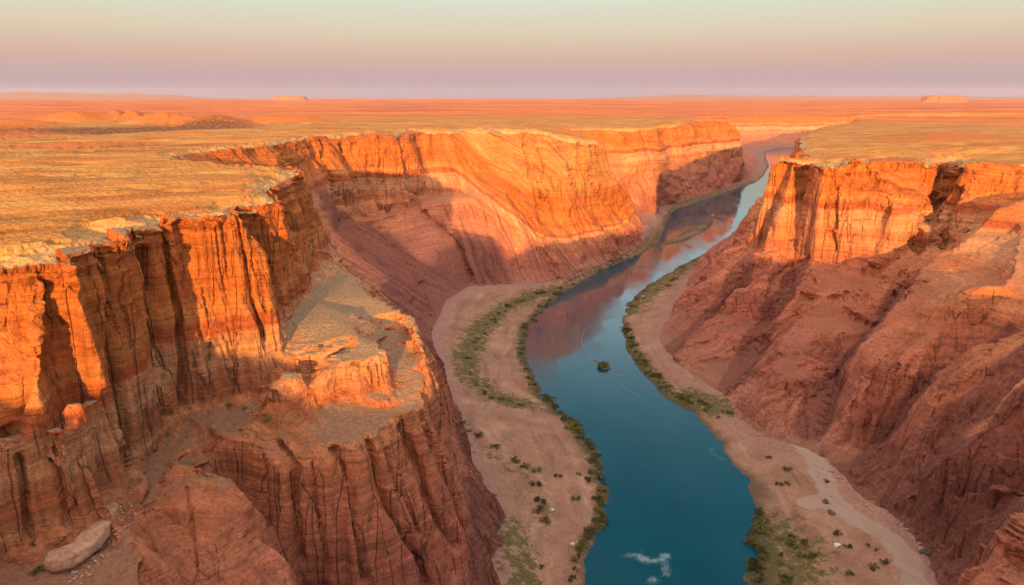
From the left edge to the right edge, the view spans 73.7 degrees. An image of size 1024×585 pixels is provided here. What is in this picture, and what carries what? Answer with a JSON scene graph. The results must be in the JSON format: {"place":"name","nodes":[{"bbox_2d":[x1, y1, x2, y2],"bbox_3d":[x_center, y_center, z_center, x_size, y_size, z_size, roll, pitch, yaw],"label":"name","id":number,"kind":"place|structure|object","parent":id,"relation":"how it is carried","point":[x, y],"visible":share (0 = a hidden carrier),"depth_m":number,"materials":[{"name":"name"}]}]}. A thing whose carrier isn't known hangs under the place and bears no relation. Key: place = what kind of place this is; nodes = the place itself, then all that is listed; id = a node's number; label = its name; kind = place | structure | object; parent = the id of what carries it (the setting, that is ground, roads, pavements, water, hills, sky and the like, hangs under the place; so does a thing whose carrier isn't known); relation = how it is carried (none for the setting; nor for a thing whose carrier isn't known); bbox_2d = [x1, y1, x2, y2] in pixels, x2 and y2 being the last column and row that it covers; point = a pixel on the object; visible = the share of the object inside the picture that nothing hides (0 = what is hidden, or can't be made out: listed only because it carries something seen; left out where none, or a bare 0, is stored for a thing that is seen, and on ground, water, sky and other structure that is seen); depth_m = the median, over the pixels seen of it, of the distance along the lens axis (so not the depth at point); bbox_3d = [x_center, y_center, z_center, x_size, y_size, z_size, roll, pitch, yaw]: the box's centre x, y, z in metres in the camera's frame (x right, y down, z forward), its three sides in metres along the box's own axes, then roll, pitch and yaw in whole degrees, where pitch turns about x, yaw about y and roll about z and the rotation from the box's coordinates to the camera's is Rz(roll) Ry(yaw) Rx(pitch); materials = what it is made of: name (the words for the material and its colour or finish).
{"place":"outdoors","nodes":[
{"label":"outdoors","id":0,"kind":"place"},
{"bbox_2d":[0,92,222,98],"bbox_3d":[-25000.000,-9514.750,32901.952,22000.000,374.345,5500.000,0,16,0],"label":"hills","id":1,"kind":"structure","parent":0,"point":[31,95],"depth_m":31720.61,"materials":[{"name":"orange stone"}]},
{"bbox_2d":[0,115,1023,584],"bbox_3d":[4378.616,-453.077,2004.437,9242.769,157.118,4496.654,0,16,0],"label":"canyon wall","id":2,"kind":"structure","parent":0,"point":[152,353],"depth_m":253.63,"materials":[{"name":"stone"}]},
{"bbox_2d":[28,565,44,574],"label":"shrub","id":3,"kind":"object","parent":2,"relation":"on","point":[36,570],"visible":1,"depth_m":177.05,"materials":[{"name":"green plant"}]},
{"bbox_2d":[44,502,118,571],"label":"rock slab","id":4,"kind":"object","parent":2,"relation":"on","point":[86,543],"visible":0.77,"depth_m":180.87,"materials":[{"name":"brown stone"}]},
{"bbox_2d":[0,98,1023,273],"bbox_3d":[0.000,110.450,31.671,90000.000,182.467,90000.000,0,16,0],"label":"plateau","id":5,"kind":"structure","parent":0,"point":[77,172],"depth_m":865.38,"materials":[{"name":"orange stone"}]},
{"bbox_2d":[270,96,310,100],"bbox_3d":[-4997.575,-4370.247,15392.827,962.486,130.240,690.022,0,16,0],"label":"mesa","id":6,"kind":"structure","parent":5,"relation":"on","point":[289,98],"depth_m":15179.32,"materials":[{"name":"orange stone"}]},
{"bbox_2d":[917,95,966,102],"bbox_3d":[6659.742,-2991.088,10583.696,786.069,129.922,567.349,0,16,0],"label":"mesa","id":7,"kind":"structure","parent":5,"relation":"on","point":[943,99],"depth_m":10417.60,"materials":[{"name":"orange stone"}]},
{"bbox_2d":[0,0,1023,98],"label":"sky","id":8,"kind":"structure","parent":0,"point":[225,49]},
{"bbox_2d":[431,145,794,584],"bbox_3d":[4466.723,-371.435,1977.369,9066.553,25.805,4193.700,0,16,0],"label":"river bank","id":9,"kind":"structure","parent":0,"point":[532,431],"depth_m":422.36,"materials":[{"name":"beige sand"}]},
{"bbox_2d":[490,443,501,448],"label":"shrub","id":10,"kind":"object","parent":9,"relation":"on","point":[497,445],"visible":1,"depth_m":391.95,"materials":[{"name":"green plant"}]},
{"bbox_2d":[511,456,520,462],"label":"shrub","id":11,"kind":"object","parent":9,"relation":"on","point":[514,459],"visible":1,"depth_m":379.41,"materials":[{"name":"green plant"}]},
{"bbox_2d":[528,480,541,485],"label":"shrub","id":12,"kind":"object","parent":9,"relation":"on","point":[539,483],"visible":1,"depth_m":356.87,"materials":[{"name":"green plant"}]},
{"bbox_2d":[530,465,541,471],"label":"shrub","id":13,"kind":"object","parent":9,"relation":"on","point":[538,468],"visible":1,"depth_m":371.41,"materials":[{"name":"green plant"}]},
{"bbox_2d":[532,504,543,512],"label":"shrub","id":14,"kind":"object","parent":9,"relation":"on","point":[537,509],"visible":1,"depth_m":334.74,"materials":[{"name":"green plant"}]},
{"bbox_2d":[534,496,546,504],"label":"shrub","id":15,"kind":"object","parent":9,"relation":"on","point":[538,498],"visible":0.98,"depth_m":342.58,"materials":[{"name":"green plant"}]},
{"bbox_2d":[539,516,551,522],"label":"shrub","id":16,"kind":"object","parent":9,"relation":"on","point":[545,517],"visible":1,"depth_m":325.75,"materials":[{"name":"green plant"}]},
{"bbox_2d":[543,395,555,402],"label":"shrub","id":17,"kind":"object","parent":9,"relation":"on","point":[548,398],"visible":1,"depth_m":465.64,"materials":[{"name":"green plant"}]},
{"bbox_2d":[564,422,574,427],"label":"shrub","id":18,"kind":"object","parent":9,"relation":"on","point":[570,424],"visible":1,"depth_m":426.68,"materials":[{"name":"green plant"}]},
{"bbox_2d":[568,419,582,424],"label":"shrub","id":19,"kind":"object","parent":9,"relation":"on","point":[575,422],"visible":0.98,"depth_m":432.07,"materials":[{"name":"green plant"}]},
{"bbox_2d":[570,494,580,500],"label":"shrub","id":20,"kind":"object","parent":9,"relation":"on","point":[573,498],"visible":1,"depth_m":348.23,"materials":[{"name":"green plant"}]},
{"bbox_2d":[572,554,578,563],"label":"shrub","id":21,"kind":"object","parent":9,"relation":"on","point":[574,558],"visible":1,"depth_m":303.77,"materials":[{"name":"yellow plant"}]},
{"bbox_2d":[571,426,584,432],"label":"shrub","id":22,"kind":"object","parent":9,"relation":"on","point":[578,428],"visible":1,"depth_m":422.43,"materials":[{"name":"green plant"}]},
{"bbox_2d":[582,531,593,537],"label":"shrub","id":23,"kind":"object","parent":9,"relation":"on","point":[588,534],"visible":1,"depth_m":321.15,"materials":[{"name":"green plant"}]},
{"bbox_2d":[584,475,591,482],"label":"shrub","id":24,"kind":"object","parent":9,"relation":"on","point":[587,479],"visible":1,"depth_m":368.63,"materials":[{"name":"green plant"}]},
{"bbox_2d":[585,526,597,532],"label":"shrub","id":25,"kind":"object","parent":9,"relation":"on","point":[591,529],"visible":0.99,"depth_m":324.26,"materials":[{"name":"green plant"}]},
{"bbox_2d":[585,456,598,461],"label":"shrub","id":26,"kind":"object","parent":9,"relation":"on","point":[590,460],"visible":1,"depth_m":387.31,"materials":[{"name":"green plant"}]},
{"bbox_2d":[595,522,604,528],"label":"shrub","id":27,"kind":"object","parent":9,"relation":"on","point":[597,524],"visible":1,"depth_m":329.55,"materials":[{"name":"green plant"}]},
{"bbox_2d":[595,470,605,477],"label":"shrub","id":28,"kind":"object","parent":9,"relation":"on","point":[599,472],"visible":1,"depth_m":372.87,"materials":[{"name":"green plant"}]},
{"bbox_2d":[524,148,793,584],"bbox_3d":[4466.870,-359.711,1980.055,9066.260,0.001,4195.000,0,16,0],"label":"river","id":29,"kind":"structure","parent":0,"point":[680,494],"depth_m":418.06,"materials":[{"name":"liquid"}]},
{"bbox_2d":[580,316,618,365],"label":"ripple","id":30,"kind":"object","parent":29,"relation":"on","point":[581,336],"visible":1,"depth_m":589.92,"materials":[{"name":"liquid"}]},
{"bbox_2d":[597,361,610,369],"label":"islet","id":31,"kind":"object","parent":29,"relation":"in","point":[603,365],"visible":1,"depth_m":522.81,"materials":[{"name":"green plant"}]},
{"bbox_2d":[606,375,655,410],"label":"ripple","id":32,"kind":"object","parent":29,"relation":"on","point":[629,391],"visible":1,"depth_m":481.79,"materials":[{"name":"liquid"}]},
{"bbox_2d":[621,551,673,582],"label":"foam","id":33,"kind":"object","parent":29,"relation":"on","point":[646,558],"visible":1,"depth_m":306.89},
{"bbox_2d":[660,220,712,244],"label":"sand bar","id":34,"kind":"object","parent":29,"relation":"in","point":[691,233],"visible":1,"depth_m":1032.85,"materials":[{"name":"beige sand"}]},
{"bbox_2d":[622,212,938,584],"bbox_3d":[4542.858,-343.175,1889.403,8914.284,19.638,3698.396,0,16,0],"label":"river bank","id":35,"kind":"structure","parent":0,"point":[798,508],"depth_m":347.90,"materials":[{"name":"beige sand"}]},
{"bbox_2d":[742,534,757,543],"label":"shrub","id":36,"kind":"object","parent":35,"relation":"on","point":[751,538],"visible":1,"depth_m":317.74,"materials":[{"name":"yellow plant"}]},
{"bbox_2d":[746,530,756,538],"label":"shrub","id":37,"kind":"object","parent":35,"relation":"on","point":[748,532],"visible":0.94,"depth_m":323.17,"materials":[{"name":"green plant"}]},
{"bbox_2d":[748,557,764,569],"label":"shrub","id":38,"kind":"object","parent":35,"relation":"on","point":[754,565],"visible":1,"depth_m":299.92,"materials":[{"name":"green plant"}]},
{"bbox_2d":[750,574,762,583],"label":"shrub","id":39,"kind":"object","parent":35,"relation":"on","point":[757,581],"visible":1,"depth_m":291.11,"materials":[{"name":"green plant"}]},
{"bbox_2d":[751,518,764,525],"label":"shrub","id":40,"kind":"object","parent":35,"relation":"on","point":[760,520],"visible":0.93,"depth_m":331.05,"materials":[{"name":"green plant"}]},
{"bbox_2d":[753,507,763,514],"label":"shrub","id":41,"kind":"object","parent":35,"relation":"on","point":[758,509],"visible":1,"depth_m":339.04,"materials":[{"name":"green plant"}]},
{"bbox_2d":[751,521,766,530],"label":"shrub","id":42,"kind":"object","parent":35,"relation":"on","point":[761,527],"visible":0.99,"depth_m":327.24,"materials":[{"name":"green plant"}]},
{"bbox_2d":[755,544,766,553],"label":"shrub","id":43,"kind":"object","parent":35,"relation":"on","point":[763,546],"visible":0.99,"depth_m":312.25,"materials":[{"name":"green plant"}]},
{"bbox_2d":[757,548,768,554],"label":"shrub","id":44,"kind":"object","parent":35,"relation":"on","point":[762,550],"visible":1,"depth_m":309.44,"materials":[{"name":"green plant"}]},
{"bbox_2d":[758,553,767,559],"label":"shrub","id":45,"kind":"object","parent":35,"relation":"on","point":[764,557],"visible":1,"depth_m":306.66,"materials":[{"name":"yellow plant"}]},
{"bbox_2d":[761,514,770,521],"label":"shrub","id":46,"kind":"object","parent":35,"relation":"on","point":[766,519],"visible":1,"depth_m":334.04,"materials":[{"name":"green plant"}]},
{"bbox_2d":[777,572,793,580],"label":"shrub","id":47,"kind":"object","parent":35,"relation":"on","point":[786,576],"visible":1,"depth_m":292.25,"materials":[{"name":"green plant"}]},
{"bbox_2d":[785,536,796,544],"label":"shrub","id":48,"kind":"object","parent":35,"relation":"on","point":[792,540],"visible":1,"depth_m":315.55,"materials":[{"name":"green plant"}]},
{"bbox_2d":[799,538,809,547],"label":"shrub","id":49,"kind":"object","parent":35,"relation":"on","point":[804,540],"visible":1,"depth_m":314.14,"materials":[{"name":"green plant"}]},
{"bbox_2d":[808,553,818,557],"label":"shrub","id":50,"kind":"object","parent":35,"relation":"on","point":[812,555],"visible":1,"depth_m":304.85,"materials":[{"name":"green plant"}]},
{"bbox_2d":[828,509,835,514],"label":"boulder","id":51,"kind":"object","parent":35,"relation":"on","point":[830,511],"visible":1,"depth_m":333.88,"materials":[{"name":"stone"}]},
{"bbox_2d":[833,529,842,535],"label":"shrub","id":52,"kind":"object","parent":35,"relation":"on","point":[836,531],"visible":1,"depth_m":319.15,"materials":[{"name":"green plant"}]},
{"bbox_2d":[867,561,879,570],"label":"shrub","id":53,"kind":"object","parent":35,"relation":"on","point":[873,568],"visible":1,"depth_m":295.27,"materials":[{"name":"green plant"}]},
{"bbox_2d":[879,558,891,563],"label":"shrub","id":54,"kind":"object","parent":35,"relation":"on","point":[886,560],"visible":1,"depth_m":297.20,"materials":[{"name":"green plant"}]},
{"bbox_2d":[919,548,932,554],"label":"boulder","id":55,"kind":"object","parent":35,"relation":"on","point":[926,551],"visible":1,"depth_m":299.58,"materials":[{"name":"stone"}]},
{"bbox_2d":[579,95,1023,98],"bbox_3d":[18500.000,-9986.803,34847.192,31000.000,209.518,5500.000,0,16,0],"label":"hills","id":56,"kind":"structure","parent":0,"point":[768,97],"depth_m":33541.48,"materials":[{"name":"orange stone"}]},
{"bbox_2d":[659,120,1023,584],"bbox_3d":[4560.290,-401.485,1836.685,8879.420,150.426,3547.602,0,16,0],"label":"canyon wall","id":57,"kind":"structure","parent":0,"point":[862,324],"depth_m":436.69,"materials":[{"name":"stone"}]}
]}

